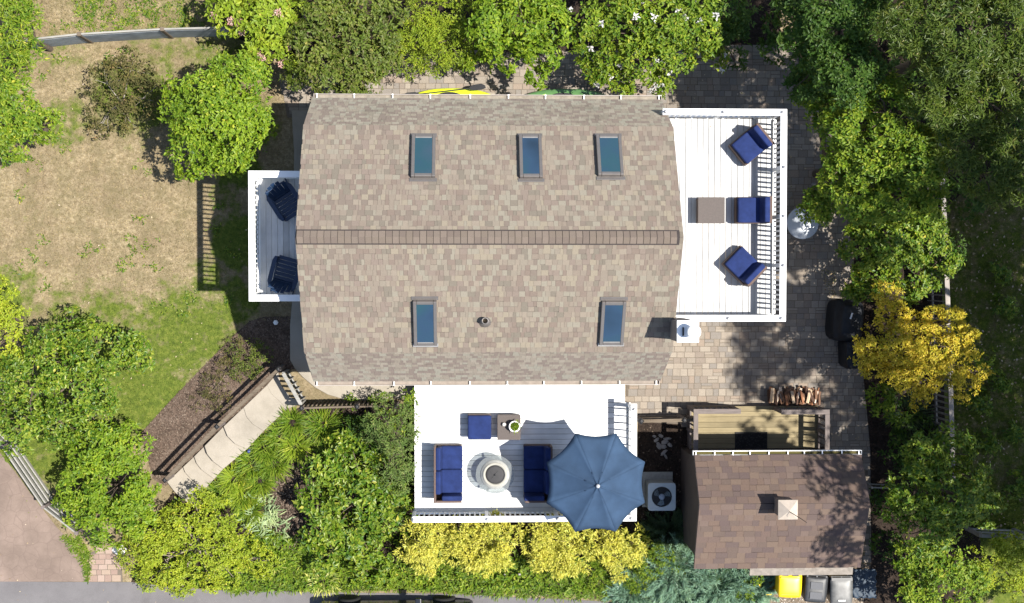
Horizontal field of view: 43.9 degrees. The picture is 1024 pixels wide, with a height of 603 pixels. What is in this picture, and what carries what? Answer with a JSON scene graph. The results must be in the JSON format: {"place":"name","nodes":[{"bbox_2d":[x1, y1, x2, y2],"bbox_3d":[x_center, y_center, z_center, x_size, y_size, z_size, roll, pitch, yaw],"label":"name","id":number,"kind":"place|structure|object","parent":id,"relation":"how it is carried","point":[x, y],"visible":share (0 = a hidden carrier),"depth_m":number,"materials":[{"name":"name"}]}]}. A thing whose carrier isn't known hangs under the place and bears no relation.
{"place":"outdoors","nodes":[
{"label":"outdoors","id":0,"kind":"place"},
{"bbox_2d":[0,453,84,581],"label":"driveway","id":1,"kind":"structure","parent":0,"point":[44,554],"depth_m":36.19,"materials":[{"name":"pink concrete"}]},
{"bbox_2d":[0,43,289,526],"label":"grass","id":2,"kind":"structure","parent":0,"point":[148,293],"depth_m":35.47,"materials":[{"name":"green plant"}]},
{"bbox_2d":[167,467,201,503],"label":"path","id":3,"kind":"structure","parent":0,"point":[181,483],"depth_m":36.17,"materials":[{"name":"beige concrete"}]},
{"bbox_2d":[205,427,245,468],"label":"path","id":4,"kind":"structure","parent":0,"point":[221,446],"depth_m":35.85,"materials":[{"name":"beige concrete"}]},
{"bbox_2d":[224,408,262,448],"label":"path","id":5,"kind":"structure","parent":0,"point":[241,429],"depth_m":35.74,"materials":[{"name":"beige concrete"}]},
{"bbox_2d":[244,385,286,430],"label":"path","id":6,"kind":"structure","parent":0,"point":[262,406],"depth_m":35.72,"materials":[{"name":"beige concrete"}]},
{"bbox_2d":[0,582,614,602],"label":"road","id":7,"kind":"structure","parent":0,"point":[74,592],"depth_m":36.33,"materials":[{"name":"grey asphalt"}]},
{"bbox_2d":[321,595,472,602],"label":"parked car","id":8,"kind":"object","parent":7,"relation":"on","point":[357,599],"visible":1,"depth_m":36.12,"materials":[{"name":"black paint"}]},
{"bbox_2d":[0,0,1023,602],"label":"ground","id":9,"kind":"structure","parent":0,"point":[118,294],"depth_m":35.53,"materials":[{"name":"green plant"}]},
{"bbox_2d":[0,274,31,370],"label":"shrub","id":10,"kind":"object","parent":9,"relation":"on","point":[7,318],"visible":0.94,"depth_m":33.58,"materials":[{"name":"yellow plant"}]},
{"bbox_2d":[0,0,53,100],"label":"tree","id":11,"kind":"object","parent":9,"relation":"on","point":[20,52],"visible":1,"depth_m":32.13,"materials":[{"name":"green plant"}]},
{"bbox_2d":[0,68,66,168],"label":"tree","id":12,"kind":"object","parent":9,"relation":"on","point":[22,128],"visible":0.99,"depth_m":32.52,"materials":[{"name":"green plant"}]},
{"bbox_2d":[0,428,88,534],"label":"driveway fence","id":13,"kind":"object","parent":9,"relation":"on","point":[48,504],"visible":0.65,"depth_m":35.34,"materials":[{"name":"grey wood"}]},
{"bbox_2d":[60,534,93,583],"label":"grass","id":14,"kind":"structure","parent":9,"relation":"on","point":[85,554],"depth_m":36.22,"materials":[{"name":"green plant"}]},
{"bbox_2d":[0,305,155,462],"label":"bush","id":15,"kind":"object","parent":9,"relation":"on","point":[59,375],"visible":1,"depth_m":33.85,"materials":[{"name":"green plant"}]},
{"bbox_2d":[51,413,162,552],"bbox_3d":[-11.259,5.003,35.211,3.175,2.214,4.035,0,91,-2],"label":"bush","id":16,"kind":"object","parent":9,"relation":"on","point":[90,499],"visible":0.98,"depth_m":34.72,"materials":[{"name":"green plant"}]},
{"bbox_2d":[89,547,125,581],"bbox_3d":[-11.562,7.508,36.276,1.051,0.003,0.992,0,91,-2],"label":"paved pad","id":17,"kind":"object","parent":9,"relation":"on","point":[102,556],"visible":0.96,"depth_m":36.27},
{"bbox_2d":[15,0,214,38],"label":"grass","id":18,"kind":"structure","parent":9,"relation":"on","point":[128,28],"depth_m":35.30,"materials":[{"name":"green plant"}]},
{"bbox_2d":[79,44,165,140],"bbox_3d":[-10.648,-5.765,34.945,2.456,1.099,2.672,0,91,-2],"label":"shrub","id":19,"kind":"object","parent":9,"relation":"on","point":[124,101],"visible":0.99,"depth_m":34.81,"materials":[{"name":"green plant"}]},
{"bbox_2d":[5,0,267,322],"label":"weeds","id":20,"kind":"object","parent":9,"relation":"on","point":[147,14],"visible":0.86,"depth_m":35.33,"materials":[{"name":"green plant"}]},
{"bbox_2d":[0,26,298,49],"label":"lawn fence","id":21,"kind":"object","parent":9,"relation":"on","point":[93,37],"visible":0.48,"depth_m":34.60,"materials":[{"name":"grey wood"}]},
{"bbox_2d":[157,50,277,184],"bbox_3d":[-7.702,-4.836,33.847,3.181,3.558,3.535,0,91,-2],"label":"tree","id":22,"kind":"object","parent":9,"relation":"on","point":[217,96],"visible":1,"depth_m":32.80,"materials":[{"name":"green plant"}]},
{"bbox_2d":[141,316,294,485],"bbox_3d":[-8.306,2.624,35.980,6.132,0.586,1.875,-42,93,-1],"label":"mulch bed","id":23,"kind":"object","parent":9,"relation":"on","point":[234,393],"visible":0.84,"depth_m":35.72,"materials":[{"name":"brown wood"}]},
{"bbox_2d":[188,338,251,414],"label":"shrub","id":24,"kind":"object","parent":23,"relation":"on","point":[207,393],"visible":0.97,"depth_m":35.38,"materials":[{"name":"green plant"}]},
{"bbox_2d":[162,364,285,482],"bbox_3d":[-8.041,3.369,35.541,4.626,1.833,0.188,-44,93,-1],"label":"path fence","id":25,"kind":"object","parent":23,"relation":"on","point":[171,474],"visible":1,"depth_m":34.91,"materials":[{"name":"brown wood"}]},
{"bbox_2d":[224,335,273,381],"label":"bush","id":26,"kind":"object","parent":23,"relation":"on","point":[250,361],"visible":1,"depth_m":35.26,"materials":[{"name":"green plant"}]},
{"bbox_2d":[248,171,299,300],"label":"balcony deck","id":27,"kind":"structure","parent":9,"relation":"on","point":[275,235],"depth_m":32.55,"materials":[{"name":"white paint"}]},
{"bbox_2d":[265,178,297,220],"bbox_3d":[-5.752,-2.576,32.055,0.760,0.993,0.972,-34,92,-1],"label":"adirondack chair","id":28,"kind":"object","parent":27,"relation":"on","point":[286,193],"visible":0.89,"depth_m":32.17,"materials":[{"name":"blue plastic"}]},
{"bbox_2d":[267,255,297,294],"bbox_3d":[-5.762,-0.644,32.104,0.760,0.993,0.972,15,91,-2],"label":"adirondack chair","id":29,"kind":"object","parent":27,"relation":"on","point":[281,283],"visible":0.91,"depth_m":32.21,"materials":[{"name":"blue plastic"}]},
{"bbox_2d":[298,400,398,410],"bbox_3d":[-4.511,2.879,35.407,2.727,1.304,0.188,-1,91,-2],"label":"garden fence","id":30,"kind":"object","parent":9,"relation":"on","point":[320,405],"visible":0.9,"depth_m":34.91,"materials":[{"name":"brown wood"}]},
{"bbox_2d":[290,110,417,399],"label":"house walk","id":31,"kind":"structure","parent":9,"relation":"on","point":[298,359],"depth_m":35.70,"materials":[{"name":"beige concrete"}]},
{"bbox_2d":[131,403,688,593],"bbox_3d":[-2.867,5.611,36.266,16.047,0.600,5.498,0,91,-2],"label":"planting bed","id":32,"kind":"object","parent":9,"relation":"on","point":[630,525],"visible":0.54,"depth_m":36.38,"materials":[{"name":"soil"}]},
{"bbox_2d":[114,485,284,600],"bbox_3d":[-9.032,6.941,35.732,4.539,1.495,3.347,-19,92,-2],"label":"bush","id":33,"kind":"object","parent":32,"relation":"on","point":[163,538],"visible":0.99,"depth_m":35.59,"materials":[{"name":"green plant"}]},
{"bbox_2d":[211,457,251,499],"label":"grass clump","id":34,"kind":"object","parent":32,"relation":"on","point":[227,475],"visible":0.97,"depth_m":36.13,"materials":[{"name":"green plant"}]},
{"bbox_2d":[230,495,268,526],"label":"grass clump","id":35,"kind":"object","parent":32,"relation":"on","point":[256,514],"visible":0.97,"depth_m":36.24,"materials":[{"name":"green plant"}]},
{"bbox_2d":[228,442,271,485],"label":"grass clump","id":36,"kind":"object","parent":32,"relation":"on","point":[243,458],"visible":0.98,"depth_m":36.05,"materials":[{"name":"green plant"}]},
{"bbox_2d":[242,430,278,468],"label":"grass clump","id":37,"kind":"object","parent":32,"relation":"on","point":[258,443],"visible":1,"depth_m":35.92,"materials":[{"name":"green plant"}]},
{"bbox_2d":[252,447,296,483],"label":"grass clump","id":38,"kind":"object","parent":32,"relation":"on","point":[281,467],"visible":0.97,"depth_m":36.10,"materials":[{"name":"green plant"}]},
{"bbox_2d":[273,405,312,442],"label":"grass clump","id":39,"kind":"object","parent":32,"relation":"on","point":[288,422],"visible":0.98,"depth_m":35.75,"materials":[{"name":"green plant"}]},
{"bbox_2d":[274,427,316,469],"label":"grass clump","id":40,"kind":"object","parent":32,"relation":"on","point":[300,449],"visible":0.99,"depth_m":35.95,"materials":[{"name":"green plant"}]},
{"bbox_2d":[270,408,360,549],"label":"mulch chips","id":41,"kind":"object","parent":32,"relation":"on","point":[288,494],"visible":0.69,"depth_m":36.41,"materials":[{"name":"brown wood"}]},
{"bbox_2d":[297,405,345,454],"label":"grass clump","id":42,"kind":"object","parent":32,"relation":"on","point":[331,422],"visible":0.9,"depth_m":35.77,"materials":[{"name":"green plant"}]},
{"bbox_2d":[291,426,412,586],"bbox_3d":[-4.462,5.811,35.755,3.386,1.729,4.705,0,91,-2],"label":"bush","id":43,"kind":"object","parent":32,"relation":"on","point":[357,551],"visible":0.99,"depth_m":35.45,"materials":[{"name":"green plant"}]},
{"bbox_2d":[338,414,385,457],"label":"bush","id":44,"kind":"object","parent":32,"relation":"on","point":[358,426],"visible":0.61,"depth_m":35.42,"materials":[{"name":"green plant"}]},
{"bbox_2d":[359,392,420,496],"bbox_3d":[-3.315,3.941,34.880,1.731,2.634,3.021,0,91,-2],"label":"shrub","id":45,"kind":"object","parent":32,"relation":"on","point":[395,439],"visible":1,"depth_m":34.26,"materials":[{"name":"green plant"}]},
{"bbox_2d":[131,408,693,596],"bbox_3d":[-2.749,5.691,36.123,16.202,1.033,5.470,0,91,-2],"label":"ground cover","id":46,"kind":"object","parent":32,"relation":"on","point":[515,584],"visible":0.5,"depth_m":36.25,"materials":[{"name":"green plant"}]},
{"bbox_2d":[392,517,454,580],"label":"golden shrub","id":47,"kind":"object","parent":32,"relation":"on","point":[430,540],"visible":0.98,"depth_m":35.49,"materials":[{"name":"yellow plant"}]},
{"bbox_2d":[442,509,523,578],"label":"golden shrub","id":48,"kind":"object","parent":32,"relation":"on","point":[496,549],"visible":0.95,"depth_m":35.27,"materials":[{"name":"yellow plant"}]},
{"bbox_2d":[515,513,602,580],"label":"golden shrub","id":49,"kind":"object","parent":32,"relation":"on","point":[544,555],"visible":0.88,"depth_m":35.23,"materials":[{"name":"yellow plant"}]},
{"bbox_2d":[592,522,651,583],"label":"golden shrub","id":50,"kind":"object","parent":32,"relation":"on","point":[624,548],"visible":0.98,"depth_m":35.23,"materials":[{"name":"yellow plant"}]},
{"bbox_2d":[577,540,674,593],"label":"bush","id":51,"kind":"object","parent":32,"relation":"on","point":[635,569],"visible":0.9,"depth_m":35.82,"materials":[{"name":"green plant"}]},
{"bbox_2d":[602,561,659,602],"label":"juniper","id":52,"kind":"object","parent":32,"relation":"on","point":[617,596],"visible":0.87,"depth_m":36.03,"materials":[{"name":"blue plant"}]},
{"bbox_2d":[639,507,691,562],"bbox_3d":[4.494,6.617,35.997,1.839,0.759,1.609,0,91,-2],"label":"juniper","id":53,"kind":"object","parent":32,"relation":"on","point":[675,524],"visible":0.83,"depth_m":35.93,"materials":[{"name":"green plant"}]},
{"bbox_2d":[640,528,721,602],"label":"juniper","id":54,"kind":"object","parent":32,"relation":"on","point":[664,582],"visible":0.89,"depth_m":35.93,"materials":[{"name":"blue plant"}]},
{"bbox_2d":[217,525,721,602],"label":"grass","id":55,"kind":"structure","parent":9,"relation":"on","point":[562,588],"depth_m":36.39,"materials":[{"name":"green plant"}]},
{"bbox_2d":[295,93,700,385],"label":"house","id":56,"kind":"structure","parent":9,"relation":"on","point":[466,239],"depth_m":30.48,"materials":[{"name":"brown"}]},
{"bbox_2d":[216,0,779,77],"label":"hedge bed","id":57,"kind":"object","parent":9,"relation":"on","point":[756,32],"visible":0.21,"depth_m":35.78,"materials":[{"name":"soil"}]},
{"bbox_2d":[204,0,315,71],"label":"hydrangea","id":58,"kind":"object","parent":57,"relation":"on","point":[258,26],"visible":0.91,"depth_m":33.46,"materials":[{"name":"green plant"}]},
{"bbox_2d":[278,0,410,93],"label":"shrub","id":59,"kind":"object","parent":57,"relation":"on","point":[373,51],"visible":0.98,"depth_m":33.27,"materials":[{"name":"green plant"}]},
{"bbox_2d":[388,0,483,81],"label":"bush","id":60,"kind":"object","parent":57,"relation":"on","point":[432,29],"visible":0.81,"depth_m":33.82,"materials":[{"name":"green plant"}]},
{"bbox_2d":[459,0,576,90],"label":"tree","id":61,"kind":"object","parent":57,"relation":"on","point":[541,14],"visible":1,"depth_m":33.04,"materials":[{"name":"green plant"}]},
{"bbox_2d":[559,0,730,99],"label":"flowering tree","id":62,"kind":"object","parent":57,"relation":"on","point":[647,44],"visible":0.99,"depth_m":33.15,"materials":[{"name":"green plant"}]},
{"bbox_2d":[699,0,756,71],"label":"tree","id":63,"kind":"object","parent":57,"relation":"on","point":[730,29],"visible":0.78,"depth_m":33.49,"materials":[{"name":"green plant"}]},
{"bbox_2d":[411,385,636,522],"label":"terrace deck","id":64,"kind":"structure","parent":9,"relation":"on","point":[447,406],"depth_m":35.42,"materials":[{"name":"white paint"}]},
{"bbox_2d":[434,444,462,502],"bbox_3d":[-1.758,4.728,35.025,0.785,0.728,1.550,0,91,-2],"label":"wicker loveseat","id":65,"kind":"object","parent":64,"relation":"on","point":[448,488],"visible":1,"depth_m":34.94,"materials":[{"name":"blue fabric"}]},
{"bbox_2d":[468,414,490,438],"bbox_3d":[-0.902,3.456,35.169,0.650,0.440,0.675,0,91,-2],"label":"ottoman","id":66,"kind":"object","parent":64,"relation":"on","point":[479,426],"visible":1,"depth_m":34.95,"materials":[{"name":"fabric"}]},
{"bbox_2d":[477,456,510,490],"bbox_3d":[-0.475,4.752,35.153,1.060,0.568,1.060,0,91,-2],"label":"fire table","id":67,"kind":"object","parent":64,"relation":"on","point":[494,474],"visible":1,"depth_m":34.90,"materials":[{"name":"grey concrete"}]},
{"bbox_2d":[497,414,520,439],"bbox_3d":[-0.090,3.468,35.219,0.640,0.400,0.690,0,91,-2],"label":"side table","id":68,"kind":"object","parent":64,"relation":"on","point":[504,433],"visible":0.98,"depth_m":35.02,"materials":[{"name":"wood"}]},
{"bbox_2d":[523,444,552,502],"bbox_3d":[0.710,4.740,35.117,0.785,0.728,1.550,0,91,-2],"label":"wicker loveseat","id":69,"kind":"object","parent":64,"relation":"on","point":[537,457],"visible":0.78,"depth_m":35.03,"materials":[{"name":"blue fabric"}]},
{"bbox_2d":[546,433,644,531],"bbox_3d":[2.160,4.718,34.093,2.590,2.880,2.590,0,91,-2],"label":"patio umbrella","id":70,"kind":"object","parent":64,"relation":"on","point":[595,482],"visible":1,"depth_m":33.11,"materials":[{"name":"fabric"}]},
{"bbox_2d":[671,556,761,602],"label":"juniper","id":71,"kind":"object","parent":9,"relation":"on","point":[706,597],"visible":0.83,"depth_m":35.97,"materials":[{"name":"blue plant"}]},
{"bbox_2d":[715,568,780,602],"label":"juniper","id":72,"kind":"object","parent":9,"relation":"on","point":[762,597],"visible":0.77,"depth_m":35.97,"materials":[{"name":"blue plant"}]},
{"bbox_2d":[681,447,869,575],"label":"shed","id":73,"kind":"structure","parent":9,"relation":"on","point":[786,511],"depth_m":33.04,"materials":[{"name":"brown"}]},
{"bbox_2d":[755,564,870,602],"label":"gravel strip","id":74,"kind":"object","parent":9,"relation":"on","point":[863,566],"visible":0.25,"depth_m":36.45,"materials":[{"name":"beige gravel"}]},
{"bbox_2d":[774,575,801,597],"bbox_3d":[7.730,7.877,35.875,0.664,1.056,0.740,2,91,-2],"label":"wheelie bin","id":75,"kind":"object","parent":74,"relation":"on","point":[787,586],"visible":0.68,"depth_m":35.37,"materials":[{"name":"yellow plastic"}]},
{"bbox_2d":[801,575,827,602],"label":"wheelie bin","id":76,"kind":"object","parent":74,"relation":"on","point":[814,589],"visible":0.83,"depth_m":35.41,"materials":[{"name":"plastic"}]},
{"bbox_2d":[826,575,852,602],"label":"wheelie bin","id":77,"kind":"object","parent":74,"relation":"on","point":[839,588],"visible":0.71,"depth_m":35.43,"materials":[{"name":"plastic"}]},
{"bbox_2d":[852,568,876,598],"bbox_3d":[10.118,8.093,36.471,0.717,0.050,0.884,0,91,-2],"label":"wheelie bin","id":78,"kind":"object","parent":74,"relation":"on","point":[864,582],"visible":1,"depth_m":36.46,"materials":[{"name":"plastic"}]},
{"bbox_2d":[791,68,955,231],"bbox_3d":[9.127,-3.824,33.303,3.913,5.941,4.060,0,91,-2],"label":"tree","id":79,"kind":"object","parent":9,"relation":"on","point":[849,165],"visible":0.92,"depth_m":31.68,"materials":[{"name":"green plant"}]},
{"bbox_2d":[791,0,1020,602],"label":"shrub bed","id":80,"kind":"object","parent":9,"relation":"on","point":[888,585],"visible":0.19,"depth_m":36.39,"materials":[{"name":"soil"}]},
{"bbox_2d":[769,0,895,111],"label":"tree","id":81,"kind":"object","parent":80,"relation":"on","point":[811,35],"visible":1,"depth_m":30.58,"materials":[{"name":"green plant"}]},
{"bbox_2d":[725,0,1023,561],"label":"undergrowth","id":82,"kind":"object","parent":80,"relation":"on","point":[974,207],"visible":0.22,"depth_m":35.37,"materials":[{"name":"green plant"}]},
{"bbox_2d":[834,202,967,307],"bbox_3d":[10.429,-1.257,34.811,3.561,3.155,2.870,0,91,-2],"label":"bush","id":83,"kind":"object","parent":80,"relation":"on","point":[866,234],"visible":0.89,"depth_m":33.98,"materials":[{"name":"green plant"}]},
{"bbox_2d":[876,386,940,439],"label":"bush","id":84,"kind":"object","parent":80,"relation":"on","point":[916,423],"visible":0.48,"depth_m":36.21,"materials":[{"name":"green plant"}]},
{"bbox_2d":[847,279,995,413],"bbox_3d":[10.936,1.382,34.757,4.116,3.436,3.065,24,90,-3],"label":"golden tree","id":85,"kind":"object","parent":80,"relation":"on","point":[908,350],"visible":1,"depth_m":33.67,"materials":[{"name":"yellow plant"}]},
{"bbox_2d":[862,347,995,429],"bbox_3d":[11.703,2.460,35.654,3.843,1.754,1.480,-20,92,-1],"label":"bush","id":86,"kind":"object","parent":80,"relation":"on","point":[884,405],"visible":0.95,"depth_m":35.31,"materials":[{"name":"green plant"}]},
{"bbox_2d":[889,533,992,602],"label":"bush","id":87,"kind":"object","parent":80,"relation":"on","point":[925,579],"visible":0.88,"depth_m":34.44,"materials":[{"name":"green plant"}]},
{"bbox_2d":[881,420,1008,566],"bbox_3d":[11.337,4.972,34.495,3.366,4.172,3.423,-25,92,-1],"label":"tree","id":88,"kind":"object","parent":80,"relation":"on","point":[938,514],"visible":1,"depth_m":33.31,"materials":[{"name":"green plant"}]},
{"bbox_2d":[869,0,1023,146],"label":"tree","id":89,"kind":"object","parent":80,"relation":"on","point":[923,62],"visible":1,"depth_m":29.11,"materials":[{"name":"green plant"}]},
{"bbox_2d":[929,106,1023,214],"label":"tree","id":90,"kind":"object","parent":80,"relation":"on","point":[1007,173],"visible":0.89,"depth_m":30.32,"materials":[{"name":"green plant"}]},
{"bbox_2d":[923,143,954,479],"bbox_3d":[11.968,0.302,35.812,0.210,1.548,9.382,-3,92,-2],"label":"boundary fence","id":91,"kind":"object","parent":9,"relation":"on","point":[950,390],"visible":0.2,"depth_m":35.16,"materials":[{"name":"grey wood"}]},
{"bbox_2d":[951,196,1023,540],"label":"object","id":92,"kind":"object","parent":9,"relation":"on","point":[1000,525],"visible":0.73,"depth_m":36.43,"materials":[{"name":"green plant"}]},
{"bbox_2d":[968,529,1023,602],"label":"bush","id":93,"kind":"object","parent":9,"relation":"on","point":[1002,543],"visible":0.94,"depth_m":35.20,"materials":[{"name":"green plant"}]},
{"bbox_2d":[279,45,870,562],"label":"patio","id":94,"kind":"structure","parent":0,"point":[695,385],"depth_m":36.16,"materials":[{"name":"grey stone"}]},
{"bbox_2d":[661,108,786,321],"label":"balcony deck","id":95,"kind":"structure","parent":94,"relation":"on","point":[746,182],"depth_m":32.96,"materials":[{"name":"white paint"}]},
{"bbox_2d":[696,197,724,222],"bbox_3d":[5.106,-2.344,32.765,0.690,0.390,0.670,0,91,-2],"label":"coffee table","id":96,"kind":"object","parent":95,"relation":"on","point":[710,209],"visible":1,"depth_m":32.57,"materials":[{"name":"wicker"}]},
{"bbox_2d":[721,245,766,286],"bbox_3d":[5.960,-0.912,32.639,0.840,0.778,0.680,44,90,-3],"label":"wicker chair","id":97,"kind":"object","parent":95,"relation":"on","point":[741,265],"visible":1,"depth_m":32.57,"materials":[{"name":"blue fabric"}]},
{"bbox_2d":[728,123,774,165],"bbox_3d":[6.126,-4.019,32.566,0.840,0.778,0.680,-40,92,-1],"label":"wicker chair","id":98,"kind":"object","parent":95,"relation":"on","point":[749,145],"visible":1,"depth_m":32.50,"materials":[{"name":"blue fabric"}]},
{"bbox_2d":[734,196,771,223],"bbox_3d":[6.185,-2.346,32.611,0.840,0.778,0.680,0,91,-2],"label":"wicker chair","id":99,"kind":"object","parent":95,"relation":"on","point":[752,210],"visible":1,"depth_m":32.54,"materials":[{"name":"blue fabric"}]},
{"bbox_2d":[687,405,829,449],"bbox_3d":[6.846,3.548,35.615,3.775,1.330,1.229,0,91,-2],"label":"porch","id":100,"kind":"object","parent":94,"relation":"on","point":[716,426],"visible":0.96,"depth_m":35.88,"materials":[{"name":"brown wood"}]},
{"bbox_2d":[735,432,766,448],"bbox_3d":[6.756,3.986,35.894,0.915,0.021,0.600,0,91,-2],"label":"doormat","id":101,"kind":"object","parent":100,"relation":"on","point":[750,440],"visible":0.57,"depth_m":35.89,"materials":[{"name":"rubber"}]},
{"bbox_2d":[786,208,818,238],"bbox_3d":[8.091,-2.198,35.779,0.900,0.743,0.900,0,91,-2],"label":"garden table","id":102,"kind":"object","parent":94,"relation":"on","point":[797,228],"visible":0.73,"depth_m":35.41,"materials":[{"name":"clear glass"}]},
{"bbox_2d":[825,299,863,340],"bbox_3d":[9.371,0.525,35.689,0.888,1.157,1.187,4,91,-2],"label":"barbecue","id":103,"kind":"object","parent":94,"relation":"on","point":[844,320],"visible":0.88,"depth_m":35.29,"materials":[{"name":"metal"}]},
{"bbox_2d":[838,340,861,368],"bbox_3d":[9.548,1.457,35.873,0.510,0.850,0.860,-3,92,-2],"label":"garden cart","id":104,"kind":"object","parent":94,"relation":"on","point":[845,350],"visible":0.72,"depth_m":35.48,"materials":[{"name":"black plastic"}]},
{"bbox_2d":[638,423,692,529],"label":"side yard soil","id":105,"kind":"structure","parent":0,"point":[651,456],"depth_m":36.20,"materials":[{"name":"black soil"}]},
{"bbox_2d":[642,472,675,510],"bbox_3d":[4.151,5.358,35.809,0.870,0.806,1.000,0,91,-2],"label":"air conditioner","id":106,"kind":"object","parent":105,"relation":"on","point":[659,490],"visible":0.99,"depth_m":35.48,"materials":[{"name":"metal"}]},
{"bbox_2d":[946,190,1023,541],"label":"grass","id":107,"kind":"structure","parent":0,"point":[1001,339],"depth_m":36.45,"materials":[{"name":"green plant"}]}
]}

